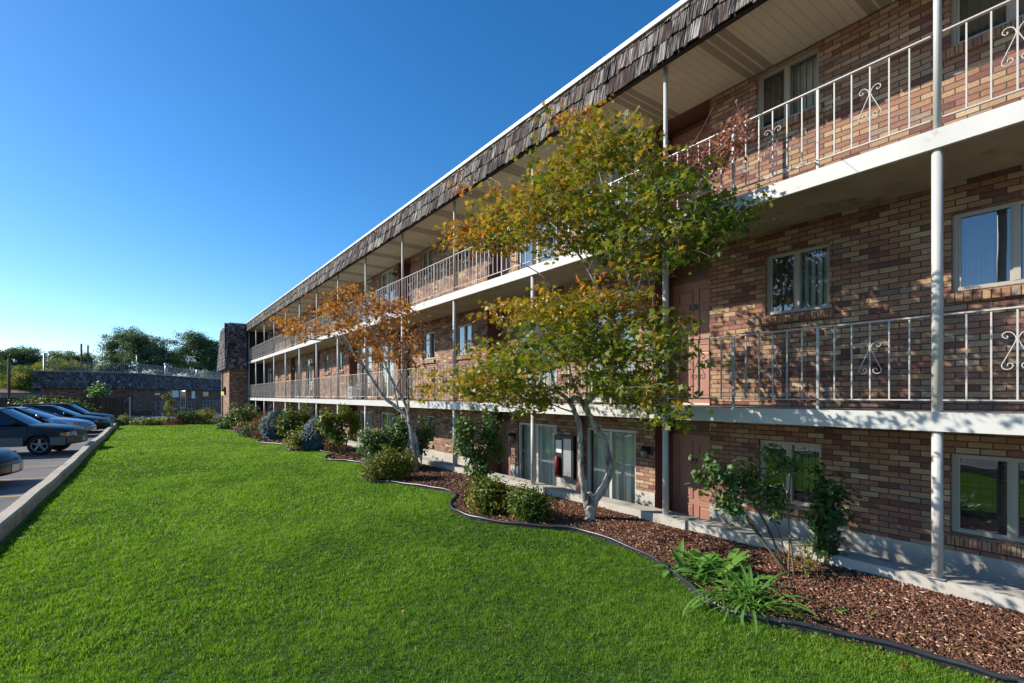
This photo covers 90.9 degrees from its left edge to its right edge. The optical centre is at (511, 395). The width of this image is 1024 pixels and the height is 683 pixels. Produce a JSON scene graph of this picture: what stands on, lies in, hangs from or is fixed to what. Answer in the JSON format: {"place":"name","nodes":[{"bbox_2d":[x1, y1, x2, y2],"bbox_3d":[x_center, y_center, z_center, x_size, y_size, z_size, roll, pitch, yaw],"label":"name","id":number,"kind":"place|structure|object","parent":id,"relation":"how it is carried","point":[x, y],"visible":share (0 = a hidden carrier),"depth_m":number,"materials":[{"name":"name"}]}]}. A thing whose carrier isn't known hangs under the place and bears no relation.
{"place":"outdoors","nodes":[
{"label":"outdoors","id":0,"kind":"place"},
{"bbox_2d":[0,411,220,512],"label":"parking lot","id":1,"kind":"structure","parent":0,"point":[21,484],"depth_m":13.64,"materials":[{"name":"grey asphalt"}]},
{"bbox_2d":[0,448,23,475],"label":"parked car","id":2,"kind":"object","parent":1,"relation":"on","point":[11,462],"visible":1,"depth_m":11.03,"materials":[{"name":"blue paint"}]},
{"bbox_2d":[7,358,16,397],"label":"light pole","id":3,"kind":"object","parent":1,"relation":"on","point":[9,383],"visible":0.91,"depth_m":51.95,"materials":[{"name":"grey metal"}]},
{"bbox_2d":[0,385,39,405],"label":"house","id":4,"kind":"structure","parent":1,"relation":"on","point":[21,393],"depth_m":67.88,"materials":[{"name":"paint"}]},
{"bbox_2d":[8,395,40,406],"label":"garden plant","id":5,"kind":"object","parent":1,"relation":"on","point":[24,401],"visible":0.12,"depth_m":39.16,"materials":[{"name":"green plant"}]},
{"bbox_2d":[0,362,52,390],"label":"broadleaf tree","id":6,"kind":"object","parent":1,"relation":"on","point":[23,379],"visible":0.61,"depth_m":68.85,"materials":[{"name":"green plant"}]},
{"bbox_2d":[0,397,65,406],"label":"wooden fence","id":7,"kind":"object","parent":1,"relation":"on","point":[4,402],"visible":0.28,"depth_m":39.70,"materials":[{"name":"brown wood"}]},
{"bbox_2d":[20,395,63,404],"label":"garden plant","id":8,"kind":"object","parent":1,"relation":"on","point":[41,399],"visible":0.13,"depth_m":39.22,"materials":[{"name":"green plant"}]},
{"bbox_2d":[0,407,87,454],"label":"parked car","id":9,"kind":"object","parent":1,"relation":"on","point":[35,435],"visible":1,"depth_m":16.47,"materials":[{"name":"black paint"}]},
{"bbox_2d":[2,429,102,496],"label":"parking lines","id":10,"kind":"object","parent":1,"relation":"on","point":[37,466],"depth_m":13.80,"materials":[{"name":"paint"}]},
{"bbox_2d":[16,407,96,431],"bbox_3d":[-22.574,1.238,23.414,5.066,1.423,2.117,0,0,-24],"label":"parked car","id":11,"kind":"object","parent":1,"relation":"on","point":[88,425],"visible":0.3,"depth_m":23.57,"materials":[{"name":"blue metal"}]},
{"bbox_2d":[0,422,118,542],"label":"parking kerb","id":12,"kind":"structure","parent":1,"relation":"on","point":[15,514],"depth_m":8.99,"materials":[{"name":"concrete"}]},
{"bbox_2d":[23,405,112,430],"bbox_3d":[-23.965,1.221,26.443,4.766,1.458,2.053,0,0,-24],"label":"parked car","id":13,"kind":"object","parent":1,"relation":"on","point":[101,422],"visible":0.31,"depth_m":26.39,"materials":[{"name":"black paint"}]},
{"bbox_2d":[21,403,114,422],"bbox_3d":[-26.382,1.199,29.950,4.366,1.502,2.019,0,0,-24],"label":"parked car","id":14,"kind":"object","parent":1,"relation":"on","point":[77,407],"visible":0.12,"depth_m":29.83,"materials":[{"name":"black paint"}]},
{"bbox_2d":[63,396,100,412],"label":"garden plant","id":15,"kind":"object","parent":1,"relation":"on","point":[82,404],"visible":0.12,"depth_m":39.49,"materials":[{"name":"green plant"}]},
{"bbox_2d":[65,396,123,416],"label":"wooden fence","id":16,"kind":"object","parent":1,"relation":"on","point":[113,406],"visible":0.52,"depth_m":44.75,"materials":[{"name":"brown wood"}]},
{"bbox_2d":[86,381,111,397],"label":"leafy tree","id":17,"kind":"object","parent":1,"relation":"on","point":[97,392],"visible":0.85,"depth_m":45.12,"materials":[{"name":"green plant"}]},
{"bbox_2d":[0,0,679,376],"label":"sky","id":18,"kind":"structure","parent":0,"point":[167,166],"materials":[{"name":"blue"}]},
{"bbox_2d":[0,424,1006,682],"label":"lawn ground","id":19,"kind":"structure","parent":0,"point":[441,640],"depth_m":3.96,"materials":[{"name":"green plant"}]},
{"bbox_2d":[230,428,1023,682],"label":"lawn edging","id":20,"kind":"object","parent":19,"relation":"on","point":[940,660],"visible":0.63,"depth_m":3.99,"materials":[{"name":"plastic"}]},
{"bbox_2d":[592,375,616,403],"bbox_3d":[1.748,-0.103,9.284,0.290,0.520,0.540,0,0,-36],"label":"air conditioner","id":21,"kind":"object","parent":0,"point":[597,400],"visible":0.11,"depth_m":9.29,"materials":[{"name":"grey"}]},
{"label":"ground","id":22,"kind":"structure","parent":0,"visible":0},
{"bbox_2d":[0,358,15,384],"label":"broadleaf tree","id":23,"kind":"object","parent":22,"relation":"on","point":[3,365],"visible":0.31,"depth_m":72.00,"materials":[{"name":"green plant"}]},
{"bbox_2d":[0,344,50,371],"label":"broadleaf tree","id":24,"kind":"object","parent":22,"relation":"on","point":[22,356],"visible":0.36,"depth_m":82.96,"materials":[{"name":"green plant"}]},
{"bbox_2d":[31,357,90,380],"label":"broadleaf tree","id":25,"kind":"object","parent":22,"relation":"on","point":[60,365],"visible":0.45,"depth_m":75.19,"materials":[{"name":"green plant"}]},
{"bbox_2d":[41,349,99,371],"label":"broadleaf tree","id":26,"kind":"object","parent":22,"relation":"on","point":[67,355],"visible":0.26,"depth_m":87.05,"materials":[{"name":"green plant"}]},
{"bbox_2d":[90,362,122,382],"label":"feathery tree","id":27,"kind":"object","parent":22,"relation":"on","point":[109,366],"visible":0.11,"depth_m":83.02,"materials":[{"name":"green plant"}]},
{"bbox_2d":[32,359,220,414],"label":"building","id":28,"kind":"structure","parent":22,"relation":"on","point":[144,391],"depth_m":51.04,"materials":[{"name":"brick"}]},
{"bbox_2d":[179,390,185,407],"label":"door","id":29,"kind":"structure","parent":28,"relation":"in","point":[182,394],"depth_m":59.12,"materials":[{"name":"grey"}]},
{"bbox_2d":[92,325,186,375],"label":"broadleaf tree","id":30,"kind":"object","parent":22,"relation":"on","point":[146,349],"visible":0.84,"depth_m":84.53,"materials":[{"name":"green plant"}]},
{"bbox_2d":[165,328,220,378],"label":"broadleaf tree","id":31,"kind":"object","parent":22,"relation":"on","point":[202,348],"visible":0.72,"depth_m":90.60,"materials":[{"name":"green plant"}]},
{"bbox_2d":[121,420,1023,681],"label":"bark mulch","id":32,"kind":"object","parent":22,"relation":"on","point":[992,634],"visible":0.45,"depth_m":4.58,"materials":[{"name":"brown wood"}]},
{"bbox_2d":[114,413,139,424],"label":"shrub","id":33,"kind":"object","parent":32,"relation":"on","point":[123,419],"visible":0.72,"depth_m":31.36,"materials":[{"name":"green plant"}]},
{"bbox_2d":[118,416,169,425],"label":"shrub","id":34,"kind":"object","parent":32,"relation":"on","point":[147,421],"visible":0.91,"depth_m":31.24,"materials":[{"name":"green plant"}]},
{"bbox_2d":[161,390,176,423],"bbox_3d":[-21.846,0.782,31.941,0.964,2.209,0.973,0,0,14],"label":"young tree","id":35,"kind":"object","parent":32,"relation":"on","point":[168,409],"visible":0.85,"depth_m":31.91,"materials":[{"name":"green plant"}]},
{"bbox_2d":[167,418,187,424],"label":"shrub","id":36,"kind":"object","parent":32,"relation":"on","point":[175,421],"visible":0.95,"depth_m":31.46,"materials":[{"name":"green plant"}]},
{"bbox_2d":[169,408,204,423],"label":"rounded shrub","id":37,"kind":"object","parent":32,"relation":"on","point":[192,416],"visible":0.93,"depth_m":32.10,"materials":[{"name":"green plant"}]},
{"bbox_2d":[195,407,218,422],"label":"rounded shrub","id":38,"kind":"object","parent":32,"relation":"on","point":[208,415],"visible":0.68,"depth_m":33.07,"materials":[{"name":"green plant"}]},
{"bbox_2d":[199,416,223,423],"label":"shrub","id":39,"kind":"object","parent":32,"relation":"on","point":[213,421],"visible":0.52,"depth_m":32.43,"materials":[{"name":"green plant"}]},
{"bbox_2d":[212,420,235,428],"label":"shrub","id":40,"kind":"object","parent":32,"relation":"on","point":[219,425],"visible":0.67,"depth_m":27.39,"materials":[{"name":"green plant"}]},
{"bbox_2d":[221,401,261,427],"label":"rose bush","id":41,"kind":"object","parent":32,"relation":"on","point":[239,415],"visible":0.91,"depth_m":27.52,"materials":[{"name":"green plant"}]},
{"bbox_2d":[231,419,255,432],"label":"shrub","id":42,"kind":"object","parent":32,"relation":"on","point":[237,424],"visible":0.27,"depth_m":24.91,"materials":[{"name":"green plant"}]},
{"bbox_2d":[236,422,264,437],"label":"shrub","id":43,"kind":"object","parent":32,"relation":"on","point":[245,430],"visible":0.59,"depth_m":22.08,"materials":[{"name":"green plant"}]},
{"bbox_2d":[247,428,266,439],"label":"shrub","id":44,"kind":"object","parent":32,"relation":"on","point":[257,435],"visible":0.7,"depth_m":21.12,"materials":[{"name":"green plant"}]},
{"bbox_2d":[257,410,286,439],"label":"shrub","id":45,"kind":"object","parent":32,"relation":"on","point":[266,421],"visible":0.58,"depth_m":20.77,"materials":[{"name":"plant"}]},
{"bbox_2d":[271,403,307,439],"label":"glossy shrub","id":46,"kind":"object","parent":32,"relation":"on","point":[285,423],"visible":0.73,"depth_m":20.49,"materials":[{"name":"green plant"}]},
{"bbox_2d":[281,421,320,450],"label":"shrub","id":47,"kind":"object","parent":32,"relation":"on","point":[295,441],"visible":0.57,"depth_m":16.64,"materials":[{"name":"green plant"}]},
{"bbox_2d":[291,403,315,429],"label":"glossy shrub","id":48,"kind":"object","parent":32,"relation":"on","point":[306,415],"visible":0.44,"depth_m":20.80,"materials":[{"name":"green plant"}]},
{"bbox_2d":[299,415,332,450],"bbox_3d":[-6.521,1.288,17.028,1.278,1.286,1.271,0,0,-36],"label":"blue spruce","id":49,"kind":"object","parent":32,"relation":"on","point":[318,443],"visible":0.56,"depth_m":16.58,"materials":[{"name":"teal plant"}]},
{"bbox_2d":[324,435,346,451],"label":"shrub","id":50,"kind":"object","parent":32,"relation":"on","point":[330,447],"visible":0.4,"depth_m":16.30,"materials":[{"name":"green plant"}]},
{"bbox_2d":[314,402,363,455],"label":"tall shrub","id":51,"kind":"object","parent":32,"relation":"on","point":[336,434],"visible":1,"depth_m":15.34,"materials":[{"name":"green plant"}]},
{"bbox_2d":[264,280,429,470],"bbox_3d":[-4.047,-0.471,12.299,3.663,4.901,4.920,0,0,-36],"label":"maple tree","id":52,"kind":"object","parent":32,"relation":"on","point":[297,329],"visible":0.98,"depth_m":12.06,"materials":[{"name":"orange plant"}]},
{"bbox_2d":[355,420,404,463],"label":"rose bush","id":53,"kind":"object","parent":32,"relation":"on","point":[373,441],"visible":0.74,"depth_m":12.39,"materials":[{"name":"green plant"}]},
{"bbox_2d":[354,440,421,481],"bbox_3d":[-2.676,1.450,10.996,1.502,0.927,0.894,0,0,-27],"label":"mixed perennial","id":54,"kind":"object","parent":32,"relation":"on","point":[400,470],"visible":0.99,"depth_m":10.87,"materials":[{"name":"green plant"}]},
{"bbox_2d":[383,412,437,469],"bbox_3d":[-2.535,1.118,12.566,1.219,1.531,1.249,0,0,-36],"label":"rose bush","id":55,"kind":"object","parent":32,"relation":"on","point":[423,437],"visible":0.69,"depth_m":12.45,"materials":[{"name":"green plant"}]},
{"bbox_2d":[449,409,507,487],"bbox_3d":[-0.625,1.062,9.232,1.153,1.643,0.810,0,0,-25],"label":"climbing rose","id":56,"kind":"object","parent":32,"relation":"on","point":[478,464],"visible":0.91,"depth_m":9.17,"materials":[{"name":"green plant"}]},
{"bbox_2d":[459,475,516,515],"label":"flowering shrub","id":57,"kind":"object","parent":32,"relation":"on","point":[488,495],"visible":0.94,"depth_m":7.72,"materials":[{"name":"green plant"}]},
{"bbox_2d":[501,478,558,522],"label":"flowering shrub","id":58,"kind":"object","parent":32,"relation":"on","point":[524,502],"visible":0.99,"depth_m":7.27,"materials":[{"name":"green plant"}]},
{"bbox_2d":[405,93,776,520],"bbox_3d":[0.690,-1.331,6.761,3.336,6.597,5.198,0,0,-56],"label":"maple tree","id":59,"kind":"object","parent":32,"relation":"on","point":[580,342],"visible":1,"depth_m":5.99,"materials":[{"name":"green plant"}]},
{"bbox_2d":[655,539,777,595],"bbox_3d":[2.132,1.709,5.160,1.286,0.263,1.084,0,0,-20],"label":"broad leaved plant","id":60,"kind":"object","parent":32,"relation":"on","point":[701,562],"visible":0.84,"depth_m":5.09,"materials":[{"name":"green plant"}]},
{"bbox_2d":[439,503,1018,674],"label":"clover weeds","id":61,"kind":"object","parent":32,"relation":"on","point":[880,647],"visible":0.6,"depth_m":3.66,"materials":[{"name":"green plant"}]},
{"bbox_2d":[675,561,820,634],"bbox_3d":[1.961,1.677,4.295,1.191,0.326,1.204,0,0,-36],"label":"daylily","id":62,"kind":"object","parent":32,"relation":"on","point":[745,596],"visible":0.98,"depth_m":4.31,"materials":[{"name":"green plant"}]},
{"bbox_2d":[684,440,812,575],"bbox_3d":[2.441,1.171,5.348,1.193,1.433,0.719,0,0,10],"label":"rose bush","id":63,"kind":"object","parent":32,"relation":"on","point":[751,480],"visible":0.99,"depth_m":5.25,"materials":[{"name":"green plant"}]},
{"bbox_2d":[760,580,821,630],"bbox_3d":[2.279,1.719,4.073,0.478,0.323,0.440,0,0,36],"label":"weed","id":64,"kind":"object","parent":32,"relation":"on","point":[791,609],"visible":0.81,"depth_m":4.05,"materials":[{"name":"green plant"}]},
{"bbox_2d":[782,532,832,577],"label":"rose bush","id":65,"kind":"object","parent":32,"relation":"on","point":[807,557],"visible":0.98,"depth_m":5.03,"materials":[{"name":"green plant"}]},
{"bbox_2d":[801,457,861,564],"bbox_3d":[3.423,1.270,5.451,0.510,1.225,0.537,0,0,-24],"label":"rose bush","id":66,"kind":"object","parent":32,"relation":"on","point":[823,506],"visible":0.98,"depth_m":5.39,"materials":[{"name":"green plant"}]},
{"bbox_2d":[217,0,1023,589],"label":"apartment building","id":67,"kind":"structure","parent":22,"relation":"on","point":[857,304],"depth_m":6.58,"materials":[{"name":"brick"}]},
{"bbox_2d":[291,357,294,397],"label":"door","id":68,"kind":"structure","parent":67,"relation":"in","point":[292,359],"depth_m":31.15,"materials":[{"name":"brown paint"}]},
{"bbox_2d":[307,359,311,395],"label":"sliding door","id":69,"kind":"structure","parent":67,"relation":"in","point":[309,368],"depth_m":27.67,"materials":[{"name":"grey"}]},
{"bbox_2d":[314,351,319,397],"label":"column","id":70,"kind":"structure","parent":67,"relation":"in","point":[318,351],"depth_m":26.80,"materials":[{"name":"white metal"}]},
{"bbox_2d":[323,355,329,374],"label":"window","id":71,"kind":"structure","parent":67,"relation":"in","point":[326,357],"depth_m":25.03,"materials":[{"name":"beige"}]},
{"bbox_2d":[336,352,343,373],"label":"window","id":72,"kind":"structure","parent":67,"relation":"in","point":[341,353],"depth_m":23.13,"materials":[{"name":"beige"}]},
{"bbox_2d":[348,387,358,398],"bbox_3d":[-6.513,-0.103,20.711,0.290,0.520,0.540,0,0,-36],"label":"air conditioner","id":73,"kind":"object","parent":67,"relation":"on","point":[353,397],"visible":0.66,"depth_m":20.52,"materials":[{"name":"grey metal"}]},
{"bbox_2d":[349,405,363,441],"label":"door","id":74,"kind":"structure","parent":67,"relation":"in","point":[354,407],"depth_m":22.19,"materials":[{"name":"brown paint"}]},
{"bbox_2d":[349,341,363,395],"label":"door","id":75,"kind":"structure","parent":67,"relation":"in","point":[352,365],"depth_m":22.19,"materials":[{"name":"brown paint"}]},
{"bbox_2d":[349,286,363,326],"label":"door","id":76,"kind":"structure","parent":67,"relation":"in","point":[363,286],"depth_m":22.19,"materials":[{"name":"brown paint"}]},
{"bbox_2d":[356,376,371,399],"bbox_3d":[-5.716,-0.292,19.435,0.474,0.902,0.532,0,0,-36],"label":"garden chair","id":77,"kind":"object","parent":67,"relation":"on","point":[363,388],"visible":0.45,"depth_m":19.41,"materials":[{"name":"grey"}]},
{"bbox_2d":[360,411,371,441],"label":"sliding door","id":78,"kind":"structure","parent":67,"relation":"in","point":[369,414],"depth_m":20.71,"materials":[{"name":"grey"}]},
{"bbox_2d":[360,345,371,396],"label":"sliding door","id":79,"kind":"structure","parent":67,"relation":"in","point":[369,367],"depth_m":20.77,"materials":[{"name":"grey"}]},
{"bbox_2d":[360,279,371,322],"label":"sliding door","id":80,"kind":"structure","parent":67,"relation":"in","point":[369,283],"depth_m":20.77,"materials":[{"name":"grey"}]},
{"bbox_2d":[381,412,393,435],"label":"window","id":81,"kind":"structure","parent":67,"relation":"in","point":[387,415],"depth_m":18.91,"materials":[{"name":"grey"}]},
{"bbox_2d":[381,340,393,397],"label":"sliding door","id":82,"kind":"structure","parent":67,"relation":"in","point":[390,367],"depth_m":18.79,"materials":[{"name":"grey"}]},
{"bbox_2d":[381,268,393,315],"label":"sliding door","id":83,"kind":"structure","parent":67,"relation":"in","point":[388,277],"depth_m":18.89,"materials":[{"name":"grey"}]},
{"bbox_2d":[398,327,410,399],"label":"door","id":84,"kind":"structure","parent":67,"relation":"in","point":[399,332],"depth_m":17.93,"materials":[{"name":"brown paint"}]},
{"bbox_2d":[398,257,410,310],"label":"door","id":85,"kind":"structure","parent":67,"relation":"in","point":[407,262],"depth_m":17.91,"materials":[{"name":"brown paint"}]},
{"bbox_2d":[418,248,432,280],"bbox_3d":[-2.641,-4.162,16.031,0.298,0.915,0.951,0,0,-36],"label":"window","id":86,"kind":"structure","parent":67,"relation":"in","point":[425,255],"depth_m":16.10,"materials":[{"name":"beige"}]},
{"bbox_2d":[420,331,434,363],"bbox_3d":[-2.618,-1.502,15.888,0.169,0.975,0.951,0,0,-36],"label":"window","id":87,"kind":"structure","parent":67,"relation":"in","point":[428,347],"depth_m":15.97,"materials":[{"name":"blue"}]},
{"bbox_2d":[423,415,433,447],"bbox_3d":[-2.624,1.133,16.007,0.298,0.985,0.951,0,0,-36],"label":"window","id":88,"kind":"structure","parent":67,"relation":"in","point":[431,445],"depth_m":15.96,"materials":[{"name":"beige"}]},
{"bbox_2d":[456,233,470,265],"bbox_3d":[-1.311,-4.162,14.191,0.298,0.915,0.952,0,0,-36],"label":"window","id":89,"kind":"structure","parent":67,"relation":"in","point":[462,255],"depth_m":14.28,"materials":[{"name":"beige"}]},
{"bbox_2d":[456,323,471,359],"bbox_3d":[-1.288,-1.503,14.159,0.299,0.975,0.952,0,0,-36],"label":"window","id":90,"kind":"structure","parent":67,"relation":"in","point":[462,331],"depth_m":14.28,"materials":[{"name":"blue"}]},
{"bbox_2d":[487,411,523,478],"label":"door","id":91,"kind":"structure","parent":67,"relation":"in","point":[504,467],"depth_m":13.18,"materials":[{"name":"brown paint"}]},
{"bbox_2d":[487,304,523,401],"bbox_3d":[-0.148,-1.066,12.818,0.462,2.447,1.050,0,0,-36],"label":"door","id":92,"kind":"structure","parent":67,"relation":"in","point":[492,332],"depth_m":13.20,"materials":[{"name":"brown paint"}]},
{"bbox_2d":[487,209,523,279],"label":"door","id":93,"kind":"structure","parent":67,"relation":"in","point":[499,257],"depth_m":13.18,"materials":[{"name":"brown paint"}]},
{"bbox_2d":[519,422,556,485],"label":"sliding door","id":94,"kind":"structure","parent":67,"relation":"in","point":[544,433],"depth_m":11.58,"materials":[{"name":"grey"}]},
{"bbox_2d":[519,308,556,396],"bbox_3d":[0.654,-0.956,11.534,0.186,2.067,1.410,0,0,-36],"label":"sliding door","id":95,"kind":"structure","parent":67,"relation":"in","point":[538,328],"depth_m":11.55,"materials":[{"name":"grey glass"}]},
{"bbox_2d":[519,190,556,269],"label":"sliding door","id":96,"kind":"structure","parent":67,"relation":"in","point":[528,255],"depth_m":11.78,"materials":[{"name":"grey"}]},
{"bbox_2d":[587,427,635,502],"bbox_3d":[1.969,1.670,9.715,0.186,2.060,1.280,0,0,-36],"label":"sliding door","id":97,"kind":"structure","parent":67,"relation":"in","point":[622,443],"depth_m":9.69,"materials":[{"name":"grey"}]},
{"bbox_2d":[587,289,635,399],"bbox_3d":[1.969,-0.956,9.715,0.186,2.067,1.280,0,0,-36],"label":"sliding door","id":98,"kind":"structure","parent":67,"relation":"in","point":[630,369],"depth_m":9.64,"materials":[{"name":"grey"}]},
{"bbox_2d":[587,148,635,243],"bbox_3d":[1.969,-3.582,9.715,0.186,2.075,1.280,0,0,-36],"label":"sliding door","id":99,"kind":"structure","parent":67,"relation":"in","point":[615,175],"depth_m":9.79,"materials":[{"name":"grey"}]},
{"bbox_2d":[655,419,709,519],"bbox_3d":[2.986,1.555,8.482,0.462,2.450,1.050,0,0,-36],"label":"door","id":100,"kind":"structure","parent":67,"relation":"in","point":[682,498],"depth_m":8.77,"materials":[{"name":"brown paint"}]},
{"bbox_2d":[655,250,709,404],"bbox_3d":[2.986,-1.066,8.482,0.462,2.447,1.050,0,0,-36],"label":"door","id":101,"kind":"structure","parent":67,"relation":"in","point":[690,293],"depth_m":8.66,"materials":[{"name":"brown paint"}]},
{"bbox_2d":[655,99,709,217],"bbox_3d":[2.986,-3.567,8.482,0.462,2.205,1.050,0,0,-36],"label":"door","id":102,"kind":"structure","parent":67,"relation":"in","point":[685,127],"depth_m":8.62,"materials":[{"name":"brown paint"}]},
{"bbox_2d":[750,47,822,141],"bbox_3d":[3.861,-4.162,7.035,0.299,0.915,0.952,0,0,-36],"label":"window","id":103,"kind":"structure","parent":67,"relation":"in","point":[775,88],"depth_m":7.05,"materials":[{"name":"beige"}]},
{"bbox_2d":[753,440,820,518],"bbox_3d":[3.879,1.133,7.012,0.297,0.985,0.951,0,0,-36],"label":"window","id":104,"kind":"structure","parent":67,"relation":"in","point":[786,445],"depth_m":7.01,"materials":[{"name":"beige"}]},
{"bbox_2d":[759,243,832,324],"bbox_3d":[3.938,-1.503,6.930,0.298,0.975,0.951,0,0,-36],"label":"window","id":105,"kind":"structure","parent":67,"relation":"in","point":[785,270],"depth_m":6.95,"materials":[{"name":"beige"}]},
{"bbox_2d":[942,0,1023,61],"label":"window","id":106,"kind":"structure","parent":67,"relation":"in","point":[961,10],"depth_m":5.39,"materials":[{"name":"beige"}]},
{"bbox_2d":[943,454,1023,557],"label":"window","id":107,"kind":"structure","parent":67,"relation":"in","point":[987,492],"depth_m":5.35,"materials":[{"name":"beige"}]},
{"bbox_2d":[946,200,1023,302],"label":"window","id":108,"kind":"structure","parent":67,"relation":"in","point":[988,243],"depth_m":5.34,"materials":[{"name":"beige"}]},
{"bbox_2d":[343,440,1023,613],"bbox_3d":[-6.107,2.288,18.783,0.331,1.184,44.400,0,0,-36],"label":"walkway","id":109,"kind":"structure","parent":22,"relation":"on","point":[994,594],"depth_m":5.61,"materials":[{"name":"concrete"}]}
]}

